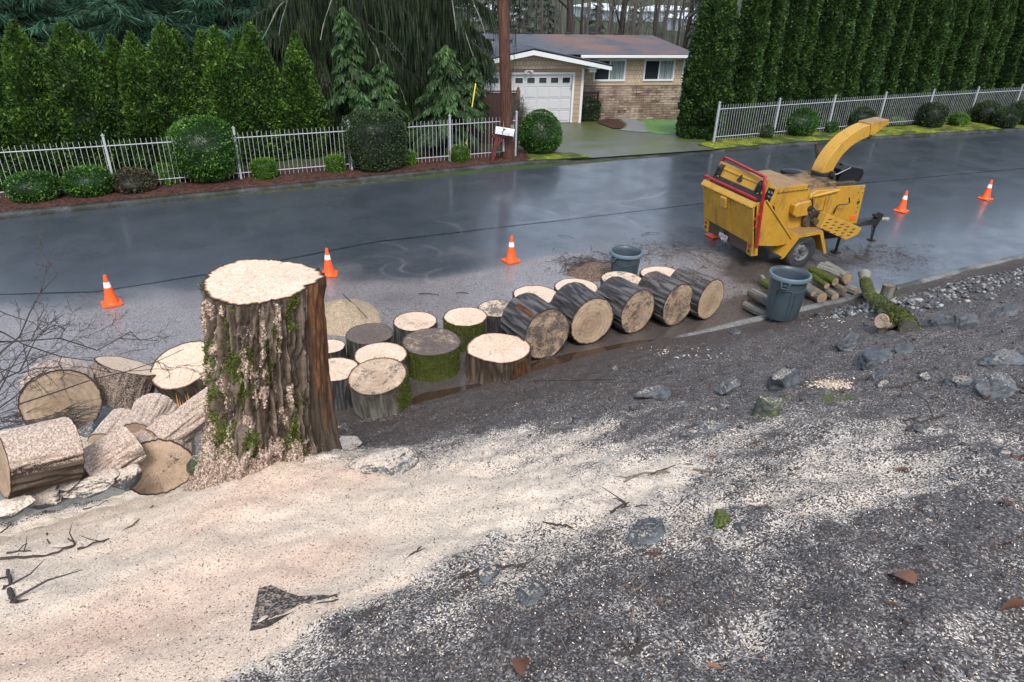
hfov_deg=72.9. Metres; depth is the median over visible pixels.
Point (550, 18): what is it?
woodland conifer
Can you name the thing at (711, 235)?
traffic cone
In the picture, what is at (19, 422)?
brush tangle
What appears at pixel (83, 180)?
round bush
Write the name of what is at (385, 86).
young spruce
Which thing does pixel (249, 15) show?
feathery pine
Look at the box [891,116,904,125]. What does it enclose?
round bush
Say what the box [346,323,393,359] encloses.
log round
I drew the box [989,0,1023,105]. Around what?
columnar evergreen
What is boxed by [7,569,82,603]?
twig
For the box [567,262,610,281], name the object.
needle pile
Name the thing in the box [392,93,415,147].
pointed evergreen
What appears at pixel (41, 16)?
feathery pine
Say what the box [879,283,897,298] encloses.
log offcut
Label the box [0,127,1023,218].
kerb
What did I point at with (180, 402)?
wood splinters
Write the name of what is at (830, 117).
picket fence
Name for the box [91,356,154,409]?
log round
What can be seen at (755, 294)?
log
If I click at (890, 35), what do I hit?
columnar evergreen
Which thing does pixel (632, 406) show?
stone
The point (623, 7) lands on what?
bare tree
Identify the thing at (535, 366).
puddle
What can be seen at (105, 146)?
picket fence
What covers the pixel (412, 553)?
twig
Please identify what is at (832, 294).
log
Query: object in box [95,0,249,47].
feathery pine
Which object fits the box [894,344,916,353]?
boulder
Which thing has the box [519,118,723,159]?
driveway
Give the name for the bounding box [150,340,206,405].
log round
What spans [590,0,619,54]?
bare tree
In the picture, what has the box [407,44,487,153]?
young spruce
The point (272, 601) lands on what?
bark shard
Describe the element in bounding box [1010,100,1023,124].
round bush
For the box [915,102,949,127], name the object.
round bush
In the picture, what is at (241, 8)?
feathery pine
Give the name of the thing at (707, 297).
sawn log
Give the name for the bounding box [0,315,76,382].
cut branch
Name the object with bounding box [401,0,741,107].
thicket
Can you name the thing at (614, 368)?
stone
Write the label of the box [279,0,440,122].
weeping spruce
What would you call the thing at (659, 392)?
boulder
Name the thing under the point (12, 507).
boulder
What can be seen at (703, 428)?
boulder
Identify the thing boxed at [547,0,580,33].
bare tree
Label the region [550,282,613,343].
sawn log
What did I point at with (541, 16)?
bare tree
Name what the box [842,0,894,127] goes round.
columnar evergreen
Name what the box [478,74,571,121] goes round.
garage door
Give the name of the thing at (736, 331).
boulder
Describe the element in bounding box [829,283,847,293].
log
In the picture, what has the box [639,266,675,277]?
log round
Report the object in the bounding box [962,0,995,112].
columnar evergreen
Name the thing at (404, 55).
weeping spruce
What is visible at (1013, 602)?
dead leaf
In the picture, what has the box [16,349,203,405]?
cut branch
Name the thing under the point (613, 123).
flower bed
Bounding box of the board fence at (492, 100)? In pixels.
[451,86,519,144]
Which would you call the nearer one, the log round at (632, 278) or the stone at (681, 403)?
the stone at (681, 403)
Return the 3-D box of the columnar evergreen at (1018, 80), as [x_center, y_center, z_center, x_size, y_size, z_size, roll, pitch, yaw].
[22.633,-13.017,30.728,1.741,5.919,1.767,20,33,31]
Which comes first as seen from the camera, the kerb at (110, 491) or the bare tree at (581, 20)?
the kerb at (110, 491)
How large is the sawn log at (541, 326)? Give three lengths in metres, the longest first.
0.845 x 0.842 x 0.674 m
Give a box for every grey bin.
[610,245,642,274]
[765,265,811,321]
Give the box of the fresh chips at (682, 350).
[650,345,728,358]
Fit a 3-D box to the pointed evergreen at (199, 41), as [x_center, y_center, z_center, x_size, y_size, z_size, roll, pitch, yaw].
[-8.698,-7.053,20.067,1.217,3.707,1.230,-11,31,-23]
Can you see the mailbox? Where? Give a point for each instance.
(501, 133)
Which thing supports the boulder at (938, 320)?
on the wood chips at (596, 548)
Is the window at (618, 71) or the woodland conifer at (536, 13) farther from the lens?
the woodland conifer at (536, 13)
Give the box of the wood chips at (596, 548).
[0,276,1023,681]
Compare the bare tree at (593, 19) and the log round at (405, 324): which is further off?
the bare tree at (593, 19)
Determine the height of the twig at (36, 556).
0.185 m
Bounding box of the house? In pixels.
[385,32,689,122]
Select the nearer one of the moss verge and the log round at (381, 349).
the log round at (381, 349)
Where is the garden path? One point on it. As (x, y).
(635, 125)
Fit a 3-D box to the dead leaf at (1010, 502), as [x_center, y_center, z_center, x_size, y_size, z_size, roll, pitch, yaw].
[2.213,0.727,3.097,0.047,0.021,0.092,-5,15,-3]
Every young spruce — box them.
[321,6,375,112]
[348,91,375,119]
[367,60,412,141]
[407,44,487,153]
[461,56,491,146]
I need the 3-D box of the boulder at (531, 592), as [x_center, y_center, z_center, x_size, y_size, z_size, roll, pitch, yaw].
[0.083,1.067,2.955,0.141,0.062,0.120,-11,31,-23]
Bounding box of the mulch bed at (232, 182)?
[0,151,530,211]
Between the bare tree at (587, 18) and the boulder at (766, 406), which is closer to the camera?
the boulder at (766, 406)
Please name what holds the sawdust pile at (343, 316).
on the road
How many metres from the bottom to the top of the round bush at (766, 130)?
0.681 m
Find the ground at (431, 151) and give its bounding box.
[0,0,970,205]
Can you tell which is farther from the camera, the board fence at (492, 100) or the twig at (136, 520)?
the board fence at (492, 100)
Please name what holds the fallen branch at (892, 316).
on the road
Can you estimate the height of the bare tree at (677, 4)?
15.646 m
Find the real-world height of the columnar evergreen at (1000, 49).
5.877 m
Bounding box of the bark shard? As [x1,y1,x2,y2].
[250,585,338,630]
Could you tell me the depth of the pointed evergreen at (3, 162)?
17.60 m
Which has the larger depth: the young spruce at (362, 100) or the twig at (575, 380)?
the young spruce at (362, 100)
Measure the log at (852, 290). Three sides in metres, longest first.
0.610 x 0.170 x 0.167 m
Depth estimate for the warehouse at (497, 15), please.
331.58 m
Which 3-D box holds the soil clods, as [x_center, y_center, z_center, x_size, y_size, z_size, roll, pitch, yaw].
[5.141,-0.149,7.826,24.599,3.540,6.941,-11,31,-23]
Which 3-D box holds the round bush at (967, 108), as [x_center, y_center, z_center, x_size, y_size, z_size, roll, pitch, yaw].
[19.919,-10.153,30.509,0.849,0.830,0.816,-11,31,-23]
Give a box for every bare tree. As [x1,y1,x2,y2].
[508,0,538,31]
[516,0,546,33]
[532,1,556,33]
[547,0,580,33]
[559,0,573,33]
[559,0,583,55]
[574,0,620,54]
[583,1,588,54]
[588,0,611,54]
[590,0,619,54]
[593,0,602,54]
[613,0,628,34]
[618,0,646,34]
[624,0,651,34]
[626,0,647,33]
[631,0,658,34]
[638,0,671,39]
[643,0,685,42]
[647,0,667,36]
[648,0,666,37]
[660,0,675,43]
[671,1,686,43]
[672,0,698,28]
[676,0,693,45]
[682,0,701,48]
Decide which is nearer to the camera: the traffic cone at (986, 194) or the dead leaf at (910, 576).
the dead leaf at (910, 576)
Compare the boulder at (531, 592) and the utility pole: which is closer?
the boulder at (531, 592)
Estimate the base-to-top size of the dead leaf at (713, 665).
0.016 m
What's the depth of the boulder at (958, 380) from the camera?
4.83 m
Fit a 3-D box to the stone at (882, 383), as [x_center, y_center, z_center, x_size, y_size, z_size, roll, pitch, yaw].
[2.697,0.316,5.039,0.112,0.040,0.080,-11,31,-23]
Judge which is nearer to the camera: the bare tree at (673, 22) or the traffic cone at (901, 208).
the traffic cone at (901, 208)
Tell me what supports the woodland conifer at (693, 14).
on the ground at (431, 151)
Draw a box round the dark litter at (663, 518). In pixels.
[1,272,1023,681]
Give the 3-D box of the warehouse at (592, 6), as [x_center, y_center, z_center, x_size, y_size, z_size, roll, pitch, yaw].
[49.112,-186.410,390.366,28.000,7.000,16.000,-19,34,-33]
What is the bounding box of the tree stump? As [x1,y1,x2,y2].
[182,258,342,491]
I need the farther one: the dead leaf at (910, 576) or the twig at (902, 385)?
the twig at (902, 385)
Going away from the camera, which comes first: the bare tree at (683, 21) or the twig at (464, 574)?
the twig at (464, 574)
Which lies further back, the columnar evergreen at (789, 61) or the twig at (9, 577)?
the columnar evergreen at (789, 61)
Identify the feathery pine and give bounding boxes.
[0,0,111,49]
[0,0,152,44]
[0,2,46,40]
[41,0,219,56]
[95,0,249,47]
[96,0,229,42]
[145,0,294,65]
[210,0,323,62]
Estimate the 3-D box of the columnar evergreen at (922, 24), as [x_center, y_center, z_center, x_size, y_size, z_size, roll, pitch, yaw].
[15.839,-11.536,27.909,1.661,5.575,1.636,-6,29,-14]
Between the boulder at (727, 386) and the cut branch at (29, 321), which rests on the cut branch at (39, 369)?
the cut branch at (29, 321)
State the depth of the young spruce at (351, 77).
20.05 m
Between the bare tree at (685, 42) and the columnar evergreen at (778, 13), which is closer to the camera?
the columnar evergreen at (778, 13)
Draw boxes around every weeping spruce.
[242,0,390,137]
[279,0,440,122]
[369,0,474,138]
[375,0,517,116]
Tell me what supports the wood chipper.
on the road
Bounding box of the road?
[0,131,1023,499]
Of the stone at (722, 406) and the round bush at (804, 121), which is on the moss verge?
the round bush at (804, 121)
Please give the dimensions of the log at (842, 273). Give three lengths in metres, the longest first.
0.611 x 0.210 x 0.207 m
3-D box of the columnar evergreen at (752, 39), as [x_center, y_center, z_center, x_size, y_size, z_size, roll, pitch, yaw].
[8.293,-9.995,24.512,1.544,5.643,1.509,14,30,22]
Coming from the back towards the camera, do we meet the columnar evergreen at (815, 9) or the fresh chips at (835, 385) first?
the columnar evergreen at (815, 9)
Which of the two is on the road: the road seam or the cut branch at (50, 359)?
the road seam
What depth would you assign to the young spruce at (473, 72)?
22.09 m
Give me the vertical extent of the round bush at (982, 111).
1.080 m
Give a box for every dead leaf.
[512,657,529,678]
[707,662,725,668]
[888,569,916,583]
[892,467,907,469]
[995,598,1023,609]
[999,500,1015,508]
[1012,453,1023,460]
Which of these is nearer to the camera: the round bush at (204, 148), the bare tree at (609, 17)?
the round bush at (204, 148)
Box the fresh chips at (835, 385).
[801,376,854,389]
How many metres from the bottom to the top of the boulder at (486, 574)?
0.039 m
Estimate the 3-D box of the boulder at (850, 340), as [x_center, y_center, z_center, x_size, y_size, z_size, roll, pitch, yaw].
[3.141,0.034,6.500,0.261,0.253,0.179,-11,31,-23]
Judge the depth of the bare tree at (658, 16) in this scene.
57.52 m
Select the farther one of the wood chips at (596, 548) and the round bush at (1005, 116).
the round bush at (1005, 116)
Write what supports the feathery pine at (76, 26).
on the ground at (431, 151)
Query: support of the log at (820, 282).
on the log at (832, 294)
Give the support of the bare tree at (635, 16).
on the ground at (431, 151)
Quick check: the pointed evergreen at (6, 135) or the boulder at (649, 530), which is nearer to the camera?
the boulder at (649, 530)
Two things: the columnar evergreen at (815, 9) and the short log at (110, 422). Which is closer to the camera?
the short log at (110, 422)
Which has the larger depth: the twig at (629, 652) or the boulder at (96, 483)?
the boulder at (96, 483)
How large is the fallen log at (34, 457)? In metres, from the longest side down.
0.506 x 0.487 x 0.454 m
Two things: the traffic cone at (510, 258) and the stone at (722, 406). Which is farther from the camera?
the traffic cone at (510, 258)
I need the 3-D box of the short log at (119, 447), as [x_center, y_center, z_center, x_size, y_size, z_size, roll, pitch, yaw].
[-3.138,0.903,5.412,0.332,0.329,0.413,41,52,15]
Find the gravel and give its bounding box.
[831,266,1023,325]
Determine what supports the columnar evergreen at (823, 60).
on the ground at (431, 151)
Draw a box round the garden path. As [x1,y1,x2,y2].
[618,118,648,131]
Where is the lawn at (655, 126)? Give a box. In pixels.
[640,119,710,138]
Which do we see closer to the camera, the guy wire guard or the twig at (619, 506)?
the twig at (619, 506)
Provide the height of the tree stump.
1.766 m
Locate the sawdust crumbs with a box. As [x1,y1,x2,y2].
[9,463,657,678]
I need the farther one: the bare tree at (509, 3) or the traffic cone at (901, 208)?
the bare tree at (509, 3)
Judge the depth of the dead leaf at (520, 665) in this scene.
2.48 m
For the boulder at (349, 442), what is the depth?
7.72 m
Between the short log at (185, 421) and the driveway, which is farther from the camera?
the driveway
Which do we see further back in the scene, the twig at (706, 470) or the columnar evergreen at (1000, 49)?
the columnar evergreen at (1000, 49)
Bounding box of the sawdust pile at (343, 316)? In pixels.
[324,299,380,335]
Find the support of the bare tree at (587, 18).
on the ground at (431, 151)
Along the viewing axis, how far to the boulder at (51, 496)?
5.00 m
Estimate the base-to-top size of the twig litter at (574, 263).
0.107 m
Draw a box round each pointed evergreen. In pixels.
[0,18,75,179]
[0,39,26,171]
[0,106,22,175]
[30,39,45,54]
[41,19,130,171]
[80,31,121,134]
[103,34,121,89]
[116,30,168,170]
[143,20,206,163]
[170,27,202,95]
[193,27,206,90]
[199,23,255,165]
[230,27,242,55]
[234,21,292,160]
[280,30,330,158]
[328,103,353,151]
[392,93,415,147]
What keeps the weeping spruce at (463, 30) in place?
on the ground at (431, 151)
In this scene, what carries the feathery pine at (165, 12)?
on the ground at (431, 151)
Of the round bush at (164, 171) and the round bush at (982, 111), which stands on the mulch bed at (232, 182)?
the round bush at (164, 171)
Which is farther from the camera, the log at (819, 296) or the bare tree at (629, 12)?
the bare tree at (629, 12)
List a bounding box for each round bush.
[0,169,62,202]
[0,170,9,189]
[59,164,114,197]
[110,166,159,193]
[151,162,182,184]
[162,114,243,182]
[249,156,279,179]
[324,153,345,172]
[338,108,409,171]
[403,149,416,165]
[445,144,469,161]
[518,109,563,153]
[754,123,774,137]
[779,106,820,135]
[819,119,839,132]
[842,106,877,127]
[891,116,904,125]
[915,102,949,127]
[947,112,970,126]
[965,101,972,114]
[970,100,1001,123]
[991,106,1021,127]
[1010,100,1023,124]
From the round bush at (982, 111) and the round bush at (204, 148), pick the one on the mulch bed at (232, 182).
the round bush at (204, 148)
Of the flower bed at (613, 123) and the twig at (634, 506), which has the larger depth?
the flower bed at (613, 123)
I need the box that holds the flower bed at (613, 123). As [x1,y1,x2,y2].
[597,118,624,127]
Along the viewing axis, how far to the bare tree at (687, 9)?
62.56 m
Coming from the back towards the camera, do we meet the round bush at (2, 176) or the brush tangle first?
the round bush at (2, 176)
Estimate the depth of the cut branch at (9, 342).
7.33 m
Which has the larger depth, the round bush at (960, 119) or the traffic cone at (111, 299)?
the round bush at (960, 119)
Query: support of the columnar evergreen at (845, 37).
on the ground at (431, 151)
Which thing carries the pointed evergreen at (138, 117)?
on the ground at (431, 151)
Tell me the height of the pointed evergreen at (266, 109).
3.911 m
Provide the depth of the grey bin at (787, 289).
11.35 m
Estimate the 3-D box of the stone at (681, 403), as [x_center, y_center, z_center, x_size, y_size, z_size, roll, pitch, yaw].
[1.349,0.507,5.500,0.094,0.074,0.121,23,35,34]
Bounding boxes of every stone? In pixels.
[571,416,580,420]
[610,366,617,371]
[629,404,635,409]
[675,401,687,405]
[719,404,728,408]
[877,380,887,387]
[913,423,923,432]
[917,372,930,380]
[922,507,933,516]
[947,473,962,479]
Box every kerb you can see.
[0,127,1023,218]
[0,253,1023,521]
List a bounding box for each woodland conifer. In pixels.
[475,0,514,33]
[510,0,535,33]
[523,0,549,33]
[535,0,560,33]
[588,0,606,34]
[625,2,642,33]
[682,0,701,58]
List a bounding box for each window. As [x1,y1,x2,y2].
[593,59,626,81]
[642,59,675,80]
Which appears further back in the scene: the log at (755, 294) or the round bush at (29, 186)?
the round bush at (29, 186)
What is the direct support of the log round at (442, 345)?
on the road
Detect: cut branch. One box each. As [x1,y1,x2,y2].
[0,227,57,353]
[0,294,176,350]
[0,299,67,344]
[0,299,77,394]
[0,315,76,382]
[0,331,111,412]
[0,351,101,389]
[0,364,61,407]
[2,309,129,371]
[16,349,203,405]
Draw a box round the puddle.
[411,339,655,404]
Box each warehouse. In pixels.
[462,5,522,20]
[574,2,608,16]
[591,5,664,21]
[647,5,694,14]
[661,12,695,31]
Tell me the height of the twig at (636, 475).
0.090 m
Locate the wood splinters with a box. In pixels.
[176,393,188,406]
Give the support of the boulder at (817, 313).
on the wood chips at (596, 548)
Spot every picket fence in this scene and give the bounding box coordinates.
[0,110,517,195]
[712,84,1023,141]
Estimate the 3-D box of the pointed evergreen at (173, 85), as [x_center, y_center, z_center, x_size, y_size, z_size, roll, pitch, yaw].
[-9.277,-6.654,19.044,1.697,3.934,1.817,-11,31,-23]
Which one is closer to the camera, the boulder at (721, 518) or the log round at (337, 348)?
the boulder at (721, 518)
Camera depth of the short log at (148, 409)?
5.94 m
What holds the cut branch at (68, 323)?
on the cut branch at (21, 369)
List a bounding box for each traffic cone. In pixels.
[101,275,122,308]
[322,248,337,277]
[501,236,520,263]
[705,233,718,238]
[893,191,908,212]
[977,180,992,200]
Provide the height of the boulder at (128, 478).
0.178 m
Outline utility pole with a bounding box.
[497,0,513,158]
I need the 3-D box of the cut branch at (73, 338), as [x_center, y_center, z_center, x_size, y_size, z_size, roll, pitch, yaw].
[-5.239,-0.027,7.978,1.606,0.541,0.422,-14,32,-27]
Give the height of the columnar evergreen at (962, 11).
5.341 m
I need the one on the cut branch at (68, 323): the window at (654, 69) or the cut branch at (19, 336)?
the cut branch at (19, 336)
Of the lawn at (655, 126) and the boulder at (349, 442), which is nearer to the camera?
the boulder at (349, 442)
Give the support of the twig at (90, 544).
on the dark litter at (663, 518)
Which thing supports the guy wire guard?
on the ground at (431, 151)
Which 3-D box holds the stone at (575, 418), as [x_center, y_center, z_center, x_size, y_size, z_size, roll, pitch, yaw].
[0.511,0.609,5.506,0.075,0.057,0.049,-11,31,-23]
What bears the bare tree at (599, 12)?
on the ground at (431, 151)
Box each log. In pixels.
[0,417,84,498]
[17,357,102,427]
[84,425,147,475]
[87,408,133,443]
[115,393,178,441]
[130,415,195,495]
[145,387,207,443]
[500,292,569,358]
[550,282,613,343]
[596,276,654,333]
[638,271,693,325]
[666,266,723,318]
[741,301,772,319]
[747,287,767,305]
[760,278,769,290]
[805,283,826,302]
[806,286,815,296]
[807,265,838,285]
[811,272,829,288]
[812,282,838,299]
[816,262,851,283]
[824,261,851,282]
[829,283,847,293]
[839,282,858,294]
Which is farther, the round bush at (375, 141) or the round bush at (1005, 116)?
the round bush at (1005, 116)
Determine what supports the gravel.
on the wood chips at (596, 548)
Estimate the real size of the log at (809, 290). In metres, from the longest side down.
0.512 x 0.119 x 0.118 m
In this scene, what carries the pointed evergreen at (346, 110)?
on the ground at (431, 151)
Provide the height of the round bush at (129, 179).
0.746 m
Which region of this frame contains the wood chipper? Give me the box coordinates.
[701,117,889,266]
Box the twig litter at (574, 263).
[19,232,933,361]
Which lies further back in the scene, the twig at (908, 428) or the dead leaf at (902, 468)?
the twig at (908, 428)
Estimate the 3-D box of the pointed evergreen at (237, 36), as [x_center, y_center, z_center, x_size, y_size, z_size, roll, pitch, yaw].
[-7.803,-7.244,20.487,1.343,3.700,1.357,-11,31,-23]
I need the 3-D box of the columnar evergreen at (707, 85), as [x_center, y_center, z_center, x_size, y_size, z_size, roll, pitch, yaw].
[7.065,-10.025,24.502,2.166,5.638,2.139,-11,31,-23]
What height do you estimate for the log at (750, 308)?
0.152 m
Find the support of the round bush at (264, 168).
on the mulch bed at (232, 182)
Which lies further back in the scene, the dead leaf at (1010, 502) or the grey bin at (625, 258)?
the grey bin at (625, 258)
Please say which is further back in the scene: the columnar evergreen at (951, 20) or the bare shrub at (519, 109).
the columnar evergreen at (951, 20)
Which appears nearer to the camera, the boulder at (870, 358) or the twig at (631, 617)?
the twig at (631, 617)
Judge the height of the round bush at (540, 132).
1.508 m
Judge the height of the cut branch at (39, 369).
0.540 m
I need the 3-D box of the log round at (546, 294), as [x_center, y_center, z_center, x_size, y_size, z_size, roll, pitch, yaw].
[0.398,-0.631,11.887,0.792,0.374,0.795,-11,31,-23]
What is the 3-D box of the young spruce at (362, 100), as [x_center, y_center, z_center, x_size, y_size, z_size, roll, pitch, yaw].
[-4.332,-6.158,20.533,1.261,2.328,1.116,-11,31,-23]
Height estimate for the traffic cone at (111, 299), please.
0.532 m
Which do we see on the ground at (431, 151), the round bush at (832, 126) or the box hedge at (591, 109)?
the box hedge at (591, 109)
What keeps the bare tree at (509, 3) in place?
on the ground at (431, 151)
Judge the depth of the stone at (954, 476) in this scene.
3.42 m
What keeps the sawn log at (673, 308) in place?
on the road
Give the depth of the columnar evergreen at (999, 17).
29.29 m
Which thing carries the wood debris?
on the road
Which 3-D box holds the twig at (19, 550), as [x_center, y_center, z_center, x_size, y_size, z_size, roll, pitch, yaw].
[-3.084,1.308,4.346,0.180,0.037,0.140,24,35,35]
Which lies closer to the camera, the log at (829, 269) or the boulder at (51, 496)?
the boulder at (51, 496)
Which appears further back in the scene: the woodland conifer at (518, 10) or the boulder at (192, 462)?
the woodland conifer at (518, 10)
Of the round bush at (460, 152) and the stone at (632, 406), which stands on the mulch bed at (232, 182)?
the round bush at (460, 152)
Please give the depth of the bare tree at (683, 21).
61.37 m
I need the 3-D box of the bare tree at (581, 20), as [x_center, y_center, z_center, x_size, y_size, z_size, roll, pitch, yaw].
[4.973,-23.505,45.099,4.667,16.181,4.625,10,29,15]
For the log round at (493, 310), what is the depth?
11.02 m
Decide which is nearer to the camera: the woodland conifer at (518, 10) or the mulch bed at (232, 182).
the mulch bed at (232, 182)
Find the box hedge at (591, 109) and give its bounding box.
[581,98,601,121]
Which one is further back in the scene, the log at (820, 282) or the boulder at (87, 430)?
the log at (820, 282)
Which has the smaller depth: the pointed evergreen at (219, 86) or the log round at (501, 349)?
the log round at (501, 349)
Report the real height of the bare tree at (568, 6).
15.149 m
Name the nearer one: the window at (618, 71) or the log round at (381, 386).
the log round at (381, 386)
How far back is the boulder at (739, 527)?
3.26 m
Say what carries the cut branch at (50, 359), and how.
on the sawn log at (85, 392)
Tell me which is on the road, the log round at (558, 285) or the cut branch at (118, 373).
the log round at (558, 285)
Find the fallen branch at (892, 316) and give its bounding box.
[858,269,920,333]
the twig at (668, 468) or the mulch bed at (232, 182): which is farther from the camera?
the mulch bed at (232, 182)
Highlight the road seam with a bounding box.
[0,168,1023,294]
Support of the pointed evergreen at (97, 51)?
on the ground at (431, 151)
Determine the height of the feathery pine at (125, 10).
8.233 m
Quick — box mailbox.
[490,126,514,160]
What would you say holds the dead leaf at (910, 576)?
on the wood chips at (596, 548)
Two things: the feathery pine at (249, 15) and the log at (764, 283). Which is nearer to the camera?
the log at (764, 283)
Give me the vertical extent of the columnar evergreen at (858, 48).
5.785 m
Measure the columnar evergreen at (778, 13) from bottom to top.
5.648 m
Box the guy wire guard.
[466,83,475,143]
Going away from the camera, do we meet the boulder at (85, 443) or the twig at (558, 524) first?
the twig at (558, 524)
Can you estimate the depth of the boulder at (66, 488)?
5.09 m
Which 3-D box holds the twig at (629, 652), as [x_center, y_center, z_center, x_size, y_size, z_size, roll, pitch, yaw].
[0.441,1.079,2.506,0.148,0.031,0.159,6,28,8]
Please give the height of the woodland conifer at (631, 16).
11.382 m
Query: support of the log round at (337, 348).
on the road
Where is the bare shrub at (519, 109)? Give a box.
[496,82,532,150]
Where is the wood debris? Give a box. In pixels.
[2,230,967,393]
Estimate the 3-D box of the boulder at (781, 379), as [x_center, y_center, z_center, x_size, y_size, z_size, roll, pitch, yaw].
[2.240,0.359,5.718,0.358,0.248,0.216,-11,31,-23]
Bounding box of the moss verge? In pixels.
[698,120,1023,148]
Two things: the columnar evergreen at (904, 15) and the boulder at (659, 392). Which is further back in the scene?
the columnar evergreen at (904, 15)
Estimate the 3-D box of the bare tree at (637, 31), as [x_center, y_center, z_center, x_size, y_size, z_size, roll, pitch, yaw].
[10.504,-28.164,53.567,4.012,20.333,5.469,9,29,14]
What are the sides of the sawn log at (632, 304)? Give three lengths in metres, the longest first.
0.777 x 0.767 x 0.673 m
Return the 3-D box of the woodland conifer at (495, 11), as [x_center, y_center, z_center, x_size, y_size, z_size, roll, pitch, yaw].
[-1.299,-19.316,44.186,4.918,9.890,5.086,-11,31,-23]
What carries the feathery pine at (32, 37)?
on the ground at (431, 151)
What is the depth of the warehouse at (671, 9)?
377.97 m
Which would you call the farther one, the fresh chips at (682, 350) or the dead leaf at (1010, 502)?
the fresh chips at (682, 350)
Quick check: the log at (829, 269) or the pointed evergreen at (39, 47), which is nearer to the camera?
the log at (829, 269)
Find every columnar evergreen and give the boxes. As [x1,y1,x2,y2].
[674,0,740,140]
[719,0,771,138]
[751,0,789,135]
[770,0,809,133]
[792,0,824,108]
[802,0,845,130]
[823,0,860,122]
[837,0,876,129]
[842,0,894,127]
[871,0,900,112]
[876,0,916,126]
[893,0,935,125]
[906,0,953,124]
[928,0,958,104]
[936,0,971,104]
[945,0,990,121]
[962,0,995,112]
[969,0,1010,103]
[983,0,1018,102]
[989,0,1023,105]
[1007,47,1023,105]
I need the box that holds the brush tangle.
[0,396,112,429]
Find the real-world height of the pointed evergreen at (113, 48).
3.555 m
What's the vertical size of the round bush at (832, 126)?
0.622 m
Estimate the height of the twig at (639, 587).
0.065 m
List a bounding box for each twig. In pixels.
[0,524,75,559]
[0,559,44,589]
[6,538,30,553]
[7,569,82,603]
[77,535,109,549]
[123,495,154,529]
[291,594,337,601]
[340,599,391,637]
[407,546,423,557]
[457,553,540,579]
[539,375,618,380]
[543,521,576,533]
[599,485,629,512]
[612,470,682,482]
[613,620,653,655]
[621,504,647,508]
[629,565,674,593]
[629,581,634,623]
[650,463,692,474]
[693,468,721,472]
[867,414,922,422]
[882,375,930,388]
[905,391,944,431]
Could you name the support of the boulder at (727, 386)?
on the wood chips at (596, 548)
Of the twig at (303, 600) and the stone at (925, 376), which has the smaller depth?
the twig at (303, 600)
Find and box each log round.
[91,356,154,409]
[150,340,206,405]
[328,339,346,357]
[328,357,358,410]
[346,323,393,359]
[347,356,412,419]
[354,342,408,373]
[393,311,437,345]
[401,327,461,381]
[443,307,487,351]
[466,333,531,384]
[478,300,508,332]
[513,285,555,303]
[554,278,597,291]
[600,271,640,284]
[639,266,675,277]
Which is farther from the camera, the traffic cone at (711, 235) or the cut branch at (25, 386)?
the traffic cone at (711, 235)
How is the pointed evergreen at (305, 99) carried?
on the ground at (431, 151)
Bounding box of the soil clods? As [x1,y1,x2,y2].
[42,270,1023,681]
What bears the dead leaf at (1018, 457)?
on the wood chips at (596, 548)
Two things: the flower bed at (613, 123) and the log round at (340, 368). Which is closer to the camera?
the log round at (340, 368)
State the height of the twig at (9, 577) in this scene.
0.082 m
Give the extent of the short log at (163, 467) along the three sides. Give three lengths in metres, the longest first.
0.551 x 0.532 x 0.433 m
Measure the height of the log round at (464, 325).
0.488 m
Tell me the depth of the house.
32.42 m
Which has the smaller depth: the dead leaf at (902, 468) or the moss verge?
the dead leaf at (902, 468)
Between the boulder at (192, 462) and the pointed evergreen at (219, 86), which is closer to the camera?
the boulder at (192, 462)
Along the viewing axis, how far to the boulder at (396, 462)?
5.04 m
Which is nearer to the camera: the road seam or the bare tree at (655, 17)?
the road seam
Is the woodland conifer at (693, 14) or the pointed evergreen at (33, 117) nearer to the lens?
the pointed evergreen at (33, 117)
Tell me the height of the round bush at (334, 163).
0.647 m
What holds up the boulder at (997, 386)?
on the wood chips at (596, 548)
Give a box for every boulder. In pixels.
[0,494,36,519]
[25,485,63,509]
[58,472,87,499]
[61,468,118,498]
[77,423,98,437]
[80,436,90,448]
[111,464,141,490]
[186,454,197,475]
[339,436,362,449]
[345,446,418,476]
[476,564,500,584]
[516,578,547,607]
[627,518,664,548]
[634,385,670,400]
[680,420,726,439]
[713,509,729,528]
[714,377,740,395]
[730,328,740,334]
[732,522,746,533]
[751,396,782,417]
[767,368,801,390]
[814,312,822,316]
[834,331,860,351]
[853,347,892,369]
[871,370,895,378]
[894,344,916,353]
[925,314,944,326]
[941,375,972,387]
[945,312,978,328]
[973,372,1017,400]
[979,348,1023,366]
[991,304,1018,317]
[993,446,1022,456]
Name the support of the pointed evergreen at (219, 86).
on the ground at (431, 151)

